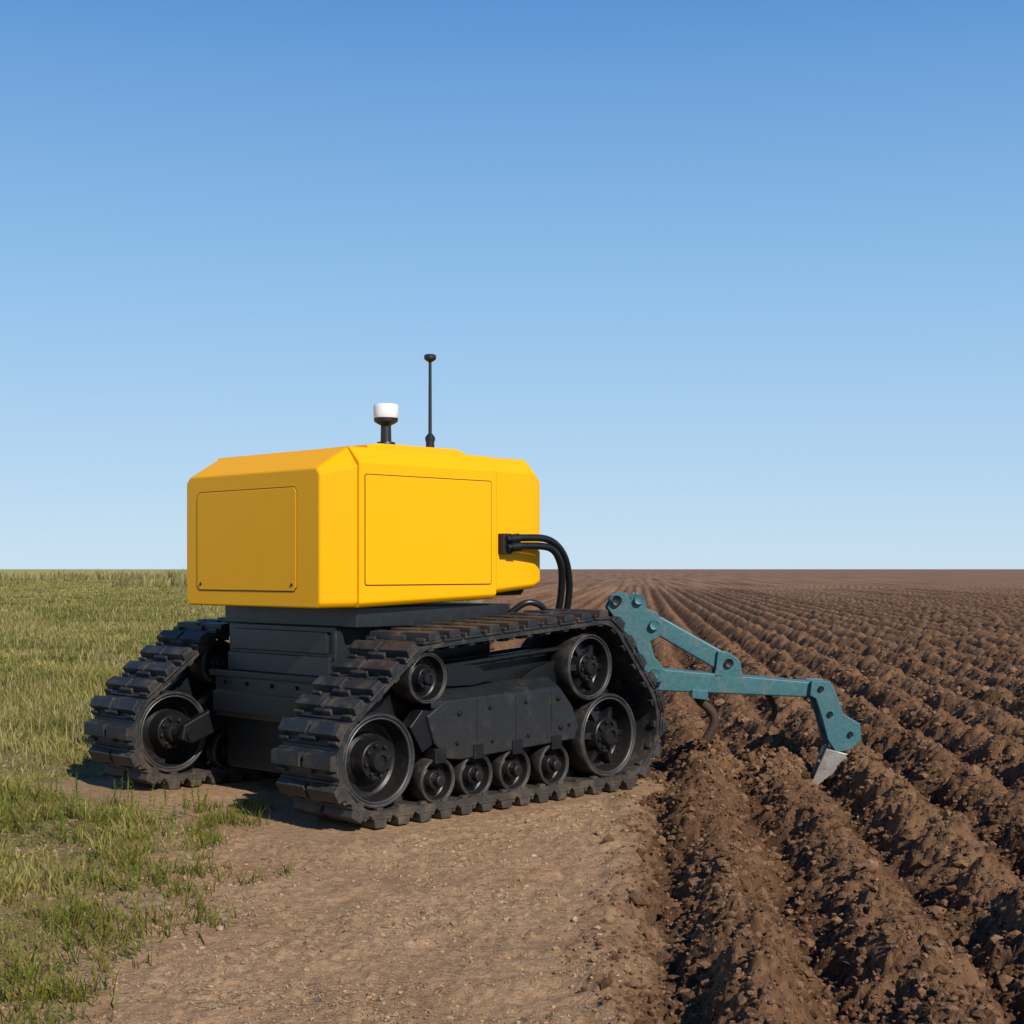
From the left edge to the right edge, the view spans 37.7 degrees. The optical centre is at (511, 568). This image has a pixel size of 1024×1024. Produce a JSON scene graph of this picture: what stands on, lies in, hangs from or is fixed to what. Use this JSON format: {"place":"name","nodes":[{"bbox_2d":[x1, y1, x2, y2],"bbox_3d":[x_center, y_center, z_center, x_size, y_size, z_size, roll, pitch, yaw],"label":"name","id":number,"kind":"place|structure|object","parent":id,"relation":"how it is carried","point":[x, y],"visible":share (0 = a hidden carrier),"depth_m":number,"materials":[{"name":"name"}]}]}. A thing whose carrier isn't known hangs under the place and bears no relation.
{"place":"outdoors","nodes":[
{"label":"outdoors","id":0,"kind":"place"},
{"bbox_2d":[228,717,283,773],"bbox_3d":[-0.933,1.175,10.412,1.530,0.370,1.420,0,0,-45],"label":"belly","id":1,"kind":"object","parent":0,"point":[252,743],"visible":0.11,"depth_m":10.15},
{"bbox_2d":[216,676,313,722],"bbox_3d":[-0.933,0.848,10.398,1.750,0.305,1.360,0,0,-45],"label":"chassis","id":2,"kind":"object","parent":1,"relation":"on","point":[281,688],"visible":0.22,"depth_m":9.89,"materials":[{"name":"paint"}]},
{"bbox_2d":[178,706,229,742],"bbox_3d":[-2.038,1.020,10.297,0.558,0.316,0.060,0,0,-45],"label":"drive arm","id":3,"kind":"object","parent":2,"relation":"attached to","point":[208,721],"visible":0.51,"depth_m":10.21},
{"bbox_2d":[213,689,298,717],"bbox_3d":[-1.576,0.890,9.769,0.070,0.140,1.220,0,0,-45],"label":"front bumper","id":4,"kind":"object","parent":2,"relation":"attached to","point":[265,705],"visible":0.56,"depth_m":9.83,"materials":[{"name":"metal"}]},
{"bbox_2d":[209,669,317,683],"bbox_3d":[-1.544,0.705,9.780,0.070,0.040,1.430,0,0,-45],"label":"chassis flange","id":5,"kind":"object","parent":2,"relation":"attached to","point":[267,676],"visible":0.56,"depth_m":9.83,"materials":[{"name":"black metal"}]},
{"bbox_2d":[230,622,410,676],"bbox_3d":[-1.053,0.532,10.342,1.340,0.335,1.170,0,0,-45],"label":"pedestal","id":6,"kind":"object","parent":2,"relation":"on","point":[341,639],"visible":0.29,"depth_m":9.61,"materials":[{"name":"paint"}]},
{"bbox_2d":[228,651,331,676],"bbox_3d":[-1.536,0.623,9.859,0.035,0.125,1.110,0,0,-45],"label":"pedestal strip","id":7,"kind":"object","parent":6,"relation":"attached to","point":[284,664],"visible":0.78,"depth_m":9.82,"materials":[{"name":"black metal"}]},
{"bbox_2d":[232,628,328,653],"bbox_3d":[-1.530,0.470,9.857,0.030,0.140,1.040,0,0,-45],"label":"pedestal plate","id":8,"kind":"object","parent":6,"relation":"attached to","point":[313,642],"visible":1,"depth_m":9.81,"materials":[{"name":"black metal"}]},
{"bbox_2d":[218,446,495,607],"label":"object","id":9,"kind":"object","parent":6,"relation":"on","point":[367,460],"visible":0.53,"depth_m":9.62,"materials":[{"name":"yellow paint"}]},
{"bbox_2d":[187,448,356,608],"bbox_3d":[-1.595,-0.256,9.779,1.627,1.001,0.187,0,0,45],"label":"body front","id":10,"kind":"object","parent":9,"relation":"attached to","point":[323,482],"visible":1,"depth_m":9.34,"materials":[{"name":"yellow paint"}]},
{"bbox_2d":[197,487,295,590],"bbox_3d":[-1.741,-0.188,9.796,0.015,0.653,1.108,0,0,-45],"label":"front panel","id":11,"kind":"object","parent":10,"relation":"attached to","point":[246,539],"visible":1,"depth_m":9.77,"materials":[{"name":"yellow paint"}]},
{"bbox_2d":[197,486,296,591],"bbox_3d":[-1.739,-0.188,9.797,1.120,0.665,0.012,0,0,45],"label":"front panel seam","id":12,"kind":"object","parent":11,"relation":"attached to","point":[296,539],"visible":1,"depth_m":9.56,"materials":[{"name":"yellow metal"}]},
{"bbox_2d":[333,443,465,454],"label":"sensor plinth","id":13,"kind":"structure","parent":9,"relation":"on","point":[414,448],"depth_m":9.81,"materials":[{"name":"yellow paint"}]},
{"bbox_2d":[374,417,397,444],"bbox_3d":[-0.830,-0.900,9.879,0.160,0.190,0.160,0,0,45],"label":"gnss mast","id":14,"kind":"object","parent":13,"relation":"on","point":[385,423],"visible":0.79,"depth_m":9.84,"materials":[{"name":"black metal"}]},
{"bbox_2d":[373,403,397,417],"bbox_3d":[-0.830,-1.040,9.879,0.164,0.094,0.164,0,0,45],"label":"gnss antenna","id":15,"kind":"object","parent":14,"relation":"on","point":[385,410],"visible":0.91,"depth_m":9.81,"materials":[{"name":"white plastic"}]},
{"bbox_2d":[425,434,434,447],"bbox_3d":[-0.554,-0.860,10.154,0.104,0.110,0.104,0,0,-45],"label":"whip base","id":16,"kind":"object","parent":13,"relation":"on","point":[430,439],"visible":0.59,"depth_m":10.13,"materials":[{"name":"black plastic"}]},
{"bbox_2d":[428,362,431,433],"bbox_3d":[-0.554,-1.155,10.154,0.025,0.500,0.025,0,0,-45],"label":"whip mast","id":17,"kind":"object","parent":16,"relation":"on","point":[430,402],"visible":1,"depth_m":10.14,"materials":[{"name":"black metal"}]},
{"bbox_2d":[424,354,435,361],"bbox_3d":[-0.554,-1.426,10.154,0.082,0.052,0.082,0,0,-45],"label":"whip head","id":18,"kind":"object","parent":17,"relation":"on","point":[429,357],"visible":1,"depth_m":10.12},
{"bbox_2d":[365,475,490,584],"bbox_3d":[-0.528,-0.243,9.685,1.085,0.685,0.015,0,0,-45],"label":"side panel","id":19,"kind":"object","parent":9,"relation":"attached to","point":[427,530],"visible":1,"depth_m":9.65,"materials":[{"name":"yellow paint"}]},
{"bbox_2d":[364,474,491,585],"bbox_3d":[-0.529,-0.243,9.686,1.097,0.697,0.012,0,0,-45],"label":"side panel seam","id":20,"kind":"object","parent":19,"relation":"attached to","point":[426,584],"visible":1,"depth_m":9.65,"materials":[{"name":"yellow metal"}]},
{"bbox_2d":[225,602,509,627],"bbox_3d":[-1.000,0.304,10.360,1.360,0.132,1.440,0,0,-45],"label":"pedestal cap","id":21,"kind":"object","parent":6,"relation":"on","point":[397,615],"visible":0.65,"depth_m":9.79,"materials":[{"name":"black metal"}]},
{"bbox_2d":[365,639,489,658],"bbox_3d":[-0.551,0.545,9.875,0.950,0.190,0.200,0,0,-45],"label":"fuel box","id":22,"kind":"object","parent":6,"relation":"attached to","point":[457,651],"visible":0.09,"depth_m":9.95,"materials":[{"name":"paint"}]},
{"bbox_2d":[495,589,523,595],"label":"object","id":23,"kind":"object","parent":6,"relation":"on","point":[517,592],"visible":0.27,"depth_m":10.35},
{"bbox_2d":[487,457,539,592],"bbox_3d":[-0.516,-0.298,10.850,0.452,0.928,1.620,0,0,-45],"label":"rear body panel","id":24,"kind":"object","parent":23,"relation":"on","point":[517,496],"visible":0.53,"depth_m":10.26,"materials":[{"name":"yellow paint"}]},
{"bbox_2d":[498,533,511,553],"bbox_3d":[-0.051,-0.170,10.142,0.070,0.140,0.085,0,0,45],"label":"hose manifold","id":25,"kind":"object","parent":24,"relation":"attached to","point":[502,547],"visible":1,"depth_m":10.10,"materials":[{"name":"black plastic"}]},
{"bbox_2d":[605,592,860,784],"bbox_3d":[1.596,0.875,11.072,1.822,1.413,0.755,0,0,0],"label":"chisel plow","id":26,"kind":"object","parent":2,"relation":"attached to","point":[840,732],"visible":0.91,"depth_m":10.80,"materials":[{"name":"teal paint"}]},
{"bbox_2d":[0,569,1023,1023],"bbox_3d":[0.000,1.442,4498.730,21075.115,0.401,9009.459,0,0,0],"label":"ground","id":27,"kind":"structure","parent":0,"point":[968,613],"depth_m":7.58,"materials":[{"name":"soil"}]},
{"bbox_2d":[0,567,186,586],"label":"tall weeds","id":28,"kind":"object","parent":27,"relation":"on","point":[177,579],"visible":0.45,"depth_m":170.59,"materials":[{"name":"green plant"}]},
{"bbox_2d":[0,766,208,1008],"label":"weeds","id":29,"kind":"object","parent":27,"relation":"on","point":[38,814],"visible":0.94,"depth_m":8.45,"materials":[{"name":"green plant"}]},
{"bbox_2d":[0,791,293,1023],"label":"grass tufts","id":30,"kind":"object","parent":27,"relation":"on","point":[64,915],"visible":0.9,"depth_m":6.33,"materials":[{"name":"green plant"}]},
{"bbox_2d":[84,617,280,789],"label":"tread pads","id":31,"kind":"object","parent":27,"relation":"on","point":[179,643],"visible":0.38,"depth_m":10.31,"materials":[{"name":"rubber"}]},
{"bbox_2d":[138,690,206,772],"bbox_3d":[-2.372,1.115,10.318,0.556,0.556,0.178,0,0,-45],"label":"drive wheel tyre","id":32,"kind":"object","parent":31,"relation":"attached to","point":[163,693],"visible":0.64,"depth_m":10.24,"materials":[{"name":"rubber"}]},
{"bbox_2d":[94,632,253,779],"bbox_3d":[-1.703,0.888,11.204,2.856,1.101,0.526,0,0,-45],"label":"belt","id":33,"kind":"object","parent":31,"relation":"on","point":[205,770],"visible":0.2,"depth_m":10.27,"materials":[{"name":"rubber"}]},
{"bbox_2d":[197,751,207,761],"bbox_3d":[-2.293,1.275,10.889,0.117,0.255,0.255,0,0,45],"label":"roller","id":34,"kind":"object","parent":33,"relation":"on","point":[203,756],"visible":0.04,"depth_m":10.86,"materials":[{"name":"metal"}]},
{"bbox_2d":[164,666,215,746],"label":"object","id":35,"kind":"object","parent":31,"relation":"attached to","point":[186,681],"visible":0.07,"depth_m":10.59,"materials":[{"name":"metal"}]},
{"bbox_3d":[-1.607,0.968,11.011,0.100,0.395,1.334,0,0,45],"label":"frame cover","id":36,"kind":"object","parent":35,"relation":"attached to","visible":0},
{"bbox_2d":[198,688,215,710],"bbox_3d":[-2.116,0.969,10.530,0.100,0.255,0.177,0,0,45],"label":"cover rib","id":37,"kind":"object","parent":36,"relation":"attached to","point":[205,700],"visible":0.29,"depth_m":10.48,"materials":[{"name":"metal"}]},
{"bbox_2d":[189,640,229,683],"bbox_3d":[-2.104,0.655,10.586,0.309,0.309,0.178,0,0,-45],"label":"idler tyre","id":38,"kind":"object","parent":31,"relation":"attached to","point":[196,667],"visible":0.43,"depth_m":10.47,"materials":[{"name":"rubber"}]},
{"bbox_2d":[204,643,229,680],"bbox_3d":[-2.100,0.655,10.583,0.189,0.284,0.284,0,0,45],"label":"idler","id":39,"kind":"object","parent":38,"relation":"on","point":[216,656],"visible":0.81,"depth_m":10.53,"materials":[{"name":"metal"}]},
{"bbox_2d":[204,642,229,681],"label":"idler rim","id":40,"kind":"object","parent":38,"relation":"attached to","point":[206,652],"visible":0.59,"depth_m":10.49,"materials":[{"name":"metal"}]},
{"bbox_2d":[206,730,232,768],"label":"roller tyre","id":41,"kind":"object","parent":31,"relation":"on","point":[215,736],"visible":0.55,"depth_m":10.53,"materials":[{"name":"rubber"}]},
{"bbox_2d":[216,735,229,766],"bbox_3d":[-2.019,1.275,10.615,0.255,0.255,0.117,0,0,-45],"label":"roller","id":42,"kind":"object","parent":41,"relation":"in","point":[221,753],"visible":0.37,"depth_m":10.58,"materials":[{"name":"metal"}]},
{"bbox_2d":[215,734,232,767],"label":"roller rim","id":43,"kind":"object","parent":31,"relation":"attached to","point":[216,757],"visible":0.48,"depth_m":10.53,"materials":[{"name":"metal"}]},
{"bbox_2d":[0,577,476,1023],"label":"grass","id":44,"kind":"structure","parent":27,"relation":"on","point":[17,880],"depth_m":14.18,"materials":[{"name":"green plant"}]},
{"bbox_2d":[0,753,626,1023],"bbox_3d":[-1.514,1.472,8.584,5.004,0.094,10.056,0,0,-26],"label":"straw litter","id":45,"kind":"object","parent":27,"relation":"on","point":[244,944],"visible":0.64,"depth_m":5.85,"materials":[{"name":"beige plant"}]},
{"bbox_2d":[0,754,661,1023],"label":"dirt crumbs","id":46,"kind":"object","parent":27,"relation":"on","point":[593,958],"visible":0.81,"depth_m":6.22,"materials":[{"name":"soil"}]},
{"bbox_2d":[271,608,667,828],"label":"tread pads","id":47,"kind":"object","parent":27,"relation":"on","point":[357,678],"visible":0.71,"depth_m":8.92,"materials":[{"name":"rubber"}]},
{"bbox_2d":[342,711,414,808],"bbox_3d":[-0.831,1.115,8.776,0.556,0.556,0.178,0,0,-45],"label":"drive wheel tyre","id":48,"kind":"object","parent":47,"relation":"attached to","point":[368,715],"visible":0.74,"depth_m":8.73,"materials":[{"name":"rubber"}]},
{"bbox_2d":[410,757,454,802],"bbox_3d":[-0.481,1.275,9.077,0.278,0.278,0.108,0,0,-45],"label":"roller tyre","id":49,"kind":"object","parent":47,"relation":"on","point":[420,767],"visible":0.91,"depth_m":9.00,"materials":[{"name":"rubber"}]},
{"bbox_2d":[423,763,450,799],"bbox_3d":[-0.478,1.275,9.074,0.255,0.255,0.117,0,0,-45],"label":"roller","id":50,"kind":"object","parent":49,"relation":"in","point":[432,791],"visible":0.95,"depth_m":9.09,"materials":[{"name":"metal"}]},
{"bbox_2d":[422,762,452,800],"bbox_3d":[-0.458,1.275,9.054,0.032,0.254,0.254,0,0,45],"label":"roller rim","id":51,"kind":"object","parent":50,"relation":"attached to","point":[447,793],"visible":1,"depth_m":9.11,"materials":[{"name":"metal"}]},
{"bbox_2d":[283,620,659,816],"bbox_3d":[-0.162,0.888,9.663,2.856,1.101,0.526,0,0,-45],"label":"belt","id":52,"kind":"object","parent":47,"relation":"on","point":[644,713],"visible":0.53,"depth_m":10.00,"materials":[{"name":"rubber"}]},
{"bbox_2d":[451,755,492,796],"bbox_3d":[-0.255,1.275,9.303,0.108,0.278,0.278,0,0,45],"label":"roller tyre","id":53,"kind":"object","parent":47,"relation":"on","point":[458,766],"visible":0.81,"depth_m":9.21,"materials":[{"name":"rubber"}]},
{"bbox_2d":[462,758,488,794],"bbox_3d":[-0.252,1.275,9.300,0.117,0.255,0.255,0,0,45],"label":"roller","id":54,"kind":"object","parent":53,"relation":"in","point":[471,785],"visible":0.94,"depth_m":9.32,"materials":[{"name":"metal"}]},
{"bbox_2d":[461,758,490,795],"bbox_3d":[-0.232,1.275,9.280,0.032,0.254,0.254,0,0,45],"label":"roller rim","id":55,"kind":"object","parent":54,"relation":"attached to","point":[485,787],"visible":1,"depth_m":9.34,"materials":[{"name":"metal"}]},
{"bbox_2d":[369,646,608,763],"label":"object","id":56,"kind":"object","parent":47,"relation":"attached to","point":[390,702],"visible":0.07,"depth_m":9.67,"materials":[{"name":"metal"}]},
{"bbox_2d":[414,741,563,764],"bbox_3d":[-0.214,1.020,9.611,0.250,0.360,1.348,0,0,45],"label":"frame","id":57,"kind":"object","parent":56,"relation":"attached to","point":[419,755],"visible":0.07,"depth_m":9.28,"materials":[{"name":"metal"}]},
{"bbox_2d":[424,687,577,759],"bbox_3d":[-0.066,0.968,9.469,0.100,0.395,1.334,0,0,45],"label":"frame cover","id":58,"kind":"object","parent":57,"relation":"attached to","point":[448,727],"visible":0.81,"depth_m":9.38,"materials":[{"name":"metal"}]},
{"bbox_2d":[402,709,431,751],"bbox_3d":[-0.575,0.969,8.989,0.177,0.255,0.100,0,0,-45],"label":"cover rib","id":59,"kind":"object","parent":58,"relation":"attached to","point":[414,722],"visible":0.85,"depth_m":8.96,"materials":[{"name":"metal"}]},
{"bbox_2d":[425,677,558,708],"bbox_3d":[-0.130,0.770,9.461,0.160,0.136,1.157,0,0,45],"label":"cover shelf","id":60,"kind":"object","parent":58,"relation":"on","point":[492,688],"visible":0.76,"depth_m":9.47,"materials":[{"name":"metal"}]},
{"bbox_2d":[392,652,446,703],"bbox_3d":[-0.562,0.655,9.045,0.309,0.309,0.178,0,0,-45],"label":"idler tyre","id":61,"kind":"object","parent":60,"relation":"on","point":[402,689],"visible":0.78,"depth_m":8.95,"materials":[{"name":"rubber"}]},
{"bbox_2d":[411,656,442,699],"bbox_3d":[-0.558,0.655,9.041,0.189,0.284,0.284,0,0,45],"label":"idler","id":62,"kind":"object","parent":61,"relation":"on","point":[426,678],"visible":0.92,"depth_m":9.03,"materials":[{"name":"metal"}]},
{"bbox_2d":[410,655,444,701],"bbox_3d":[-0.515,0.655,8.998,0.282,0.282,0.032,0,0,-45],"label":"idler rim","id":63,"kind":"object","parent":62,"relation":"attached to","point":[443,681],"visible":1,"depth_m":9.04,"materials":[{"name":"metal"}]},
{"bbox_2d":[445,665,494,686],"bbox_3d":[-0.374,0.655,9.288,0.040,0.150,0.724,0,0,45],"label":"idler arm","id":64,"kind":"object","parent":60,"relation":"on","point":[464,675],"visible":0.59,"depth_m":9.34},
{"bbox_2d":[444,646,559,664],"bbox_3d":[-0.091,0.570,9.571,1.132,0.112,0.031,0,0,-45],"label":"tension rod","id":65,"kind":"object","parent":64,"relation":"attached to","point":[510,656],"visible":0.89,"depth_m":9.61,"materials":[{"name":"metal"}]},
{"bbox_2d":[519,660,556,683],"bbox_3d":[0.242,0.685,9.932,0.040,0.230,0.646,0,0,45],"label":"sprocket arm","id":66,"kind":"object","parent":60,"relation":"attached to","point":[546,669],"visible":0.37,"depth_m":9.86},
{"bbox_2d":[425,695,570,786],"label":"frame bolts","id":67,"kind":"object","parent":58,"relation":"attached to","point":[437,755],"visible":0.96,"depth_m":9.27,"materials":[{"name":"metal"}]},
{"bbox_2d":[550,633,611,699],"bbox_3d":[0.463,0.655,10.070,0.178,0.443,0.443,0,0,45],"label":"sprocket tyre","id":68,"kind":"object","parent":56,"relation":"attached to","point":[566,644],"visible":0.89,"depth_m":9.94,"materials":[{"name":"rubber"}]},
{"bbox_2d":[570,639,606,695],"bbox_3d":[0.470,0.655,10.064,0.406,0.406,0.197,0,0,-45],"label":"sprocket","id":69,"kind":"object","parent":68,"relation":"on","point":[588,668],"visible":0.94,"depth_m":10.08,"materials":[{"name":"metal"}]},
{"bbox_2d":[570,637,609,696],"bbox_3d":[0.510,0.655,10.023,0.404,0.404,0.032,0,0,-45],"label":"sprocket rim","id":70,"kind":"object","parent":69,"relation":"attached to","point":[608,669],"visible":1,"depth_m":10.09,"materials":[{"name":"metal"}]},
{"bbox_2d":[584,699,630,770],"bbox_3d":[0.607,1.125,10.195,0.204,0.520,0.520,0,0,45],"label":"wheel","id":71,"kind":"object","parent":56,"relation":"attached to","point":[607,735],"visible":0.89,"depth_m":10.23,"materials":[{"name":"metal"}]},
{"bbox_2d":[564,693,635,776],"bbox_3d":[0.598,1.125,10.205,0.178,0.566,0.566,0,0,45],"label":"wheel tyre","id":72,"kind":"object","parent":71,"relation":"attached to","point":[577,757],"visible":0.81,"depth_m":10.05,"materials":[{"name":"rubber"}]},
{"bbox_2d":[583,697,632,772],"bbox_3d":[0.645,1.125,10.157,0.517,0.517,0.033,0,0,-45],"label":"wheel rim","id":73,"kind":"object","parent":71,"relation":"attached to","point":[631,739],"visible":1,"depth_m":10.21,"materials":[{"name":"metal"}]},
{"bbox_2d":[490,751,530,790],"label":"roller tyre","id":74,"kind":"object","parent":47,"relation":"on","point":[496,760],"visible":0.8,"depth_m":9.46,"materials":[{"name":"rubber"}]},
{"bbox_2d":[501,754,526,788],"bbox_3d":[-0.011,1.275,9.540,0.255,0.255,0.117,0,0,-45],"label":"roller","id":75,"kind":"object","parent":74,"relation":"in","point":[510,781],"visible":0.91,"depth_m":9.56,"materials":[{"name":"metal"}]},
{"bbox_2d":[501,752,528,789],"bbox_3d":[0.009,1.275,9.521,0.032,0.254,0.254,0,0,45],"label":"roller rim","id":76,"kind":"object","parent":47,"relation":"on","point":[526,776],"visible":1,"depth_m":9.58,"materials":[{"name":"metal"}]},
{"bbox_2d":[505,599,547,613],"bbox_3d":[0.122,0.309,10.286,0.351,0.206,0.113,0,0,-27],"label":"return hose","id":77,"kind":"object","parent":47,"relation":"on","point":[528,602],"visible":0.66,"depth_m":10.23,"materials":[{"name":"rubber"}]},
{"bbox_2d":[506,542,565,608],"bbox_3d":[0.184,0.173,10.287,0.199,0.711,0.571,0,0,33],"label":"hydraulic hose","id":78,"kind":"object","parent":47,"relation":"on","point":[554,551],"visible":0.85,"depth_m":10.34,"materials":[{"name":"rubber"}]},
{"bbox_2d":[509,542,522,551],"bbox_3d":[0.022,-0.149,10.136,0.079,0.076,0.067,0,0,-33],"label":"hose fitting","id":79,"kind":"object","parent":78,"relation":"attached to","point":[517,547],"visible":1,"depth_m":10.11,"materials":[{"name":"metal"}]},
{"bbox_2d":[506,534,572,633],"bbox_3d":[0.204,0.145,10.321,0.189,0.766,0.653,0,0,36],"label":"hydraulic hose","id":80,"kind":"object","parent":79,"relation":"attached to","point":[565,558],"visible":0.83,"depth_m":10.39,"materials":[{"name":"rubber"}]},
{"bbox_2d":[509,533,520,542],"bbox_3d":[0.015,-0.204,10.143,0.079,0.076,0.067,0,0,-33],"label":"hose fitting","id":81,"kind":"object","parent":80,"relation":"attached to","point":[516,537],"visible":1,"depth_m":10.12,"materials":[{"name":"metal"}]},
{"bbox_2d":[529,745,568,784],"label":"roller tyre","id":82,"kind":"object","parent":47,"relation":"on","point":[537,754],"visible":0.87,"depth_m":9.72,"materials":[{"name":"rubber"}]},
{"bbox_2d":[541,749,564,782],"bbox_3d":[0.243,1.275,9.795,0.117,0.255,0.255,0,0,45],"label":"roller","id":83,"kind":"object","parent":82,"relation":"in","point":[548,773],"visible":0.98,"depth_m":9.82,"materials":[{"name":"metal"}]},
{"bbox_2d":[541,748,566,783],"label":"roller rim","id":84,"kind":"object","parent":83,"relation":"attached to","point":[563,774],"visible":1,"depth_m":9.84,"materials":[{"name":"metal"}]},
{"bbox_2d":[490,643,1023,1023],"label":"soil clods","id":85,"kind":"object","parent":27,"relation":"on","point":[1006,981],"visible":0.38,"depth_m":6.77,"materials":[{"name":"brown soil"}]},
{"bbox_2d":[635,729,943,801],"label":"thrown clods","id":86,"kind":"object","parent":27,"relation":"on","point":[742,767],"visible":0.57,"depth_m":10.74,"materials":[{"name":"soil"}]},
{"bbox_2d":[0,0,1023,568],"label":"sky","id":87,"kind":"structure","parent":0,"point":[739,284],"materials":[{"name":"blue"}]},
{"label":"rear wheel tyre","id":88,"kind":"object","parent":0,"visible":0},
{"bbox_2d":[521,633,564,648],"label":"sprocket tyre","id":89,"kind":"object","parent":88,"relation":"on","point":[536,641],"visible":0.15,"depth_m":10.18,"materials":[{"name":"rubber"}]},
{"bbox_3d":[-0.363,0.770,9.695,1.157,0.136,0.160,0,0,-45],"label":"cover shelf","id":90,"kind":"object","parent":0,"visible":0},
{"bbox_3d":[-0.537,0.655,9.451,0.724,0.150,0.040,0,0,-45],"label":"idler arm","id":91,"kind":"object","parent":90,"relation":"on","visible":0},
{"bbox_2d":[441,645,534,662],"bbox_3d":[-0.254,0.570,9.734,0.031,0.112,1.132,0,0,45],"label":"tension rod","id":92,"kind":"object","parent":91,"relation":"attached to","point":[489,653],"visible":0.48,"depth_m":9.81,"materials":[{"name":"metal"}]},
{"bbox_3d":[-2.481,1.115,10.427,0.098,0.100,0.350,0,0,-45],"label":"axle","id":93,"kind":"object","parent":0,"visible":0},
{"bbox_2d":[142,697,200,766],"bbox_3d":[-2.363,1.115,10.309,0.510,0.510,0.204,0,0,-45],"label":"drive wheel","id":94,"kind":"object","parent":93,"relation":"attached to","point":[162,745],"visible":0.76,"depth_m":10.31,"materials":[{"name":"metal"}]},
{"bbox_2d":[141,695,203,768],"bbox_3d":[-2.325,1.115,10.270,0.508,0.508,0.032,0,0,-45],"label":"drive wheel rim","id":95,"kind":"object","parent":94,"relation":"attached to","point":[201,741],"visible":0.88,"depth_m":10.24,"materials":[{"name":"metal"}]},
{"bbox_2d":[171,725,199,741],"bbox_3d":[-2.304,1.115,10.264,0.430,0.100,0.098,0,0,42],"label":"drive shaft","id":96,"kind":"object","parent":94,"relation":"attached to","point":[192,734],"visible":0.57,"depth_m":10.13,"materials":[{"name":"metal"}]},
{"bbox_3d":[-0.940,1.115,8.885,0.098,0.100,0.350,0,0,-45],"label":"axle","id":97,"kind":"object","parent":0,"visible":0},
{"bbox_2d":[346,720,408,801],"bbox_3d":[-0.822,1.115,8.767,0.510,0.510,0.204,0,0,-45],"label":"drive wheel","id":98,"kind":"object","parent":97,"relation":"attached to","point":[377,761],"visible":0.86,"depth_m":8.79,"materials":[{"name":"metal"}]},
{"bbox_2d":[345,717,410,803],"bbox_3d":[-0.783,1.115,8.729,0.033,0.508,0.508,0,0,45],"label":"drive wheel rim","id":99,"kind":"object","parent":98,"relation":"attached to","point":[409,761],"visible":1,"depth_m":8.76,"materials":[{"name":"metal"}]}
]}

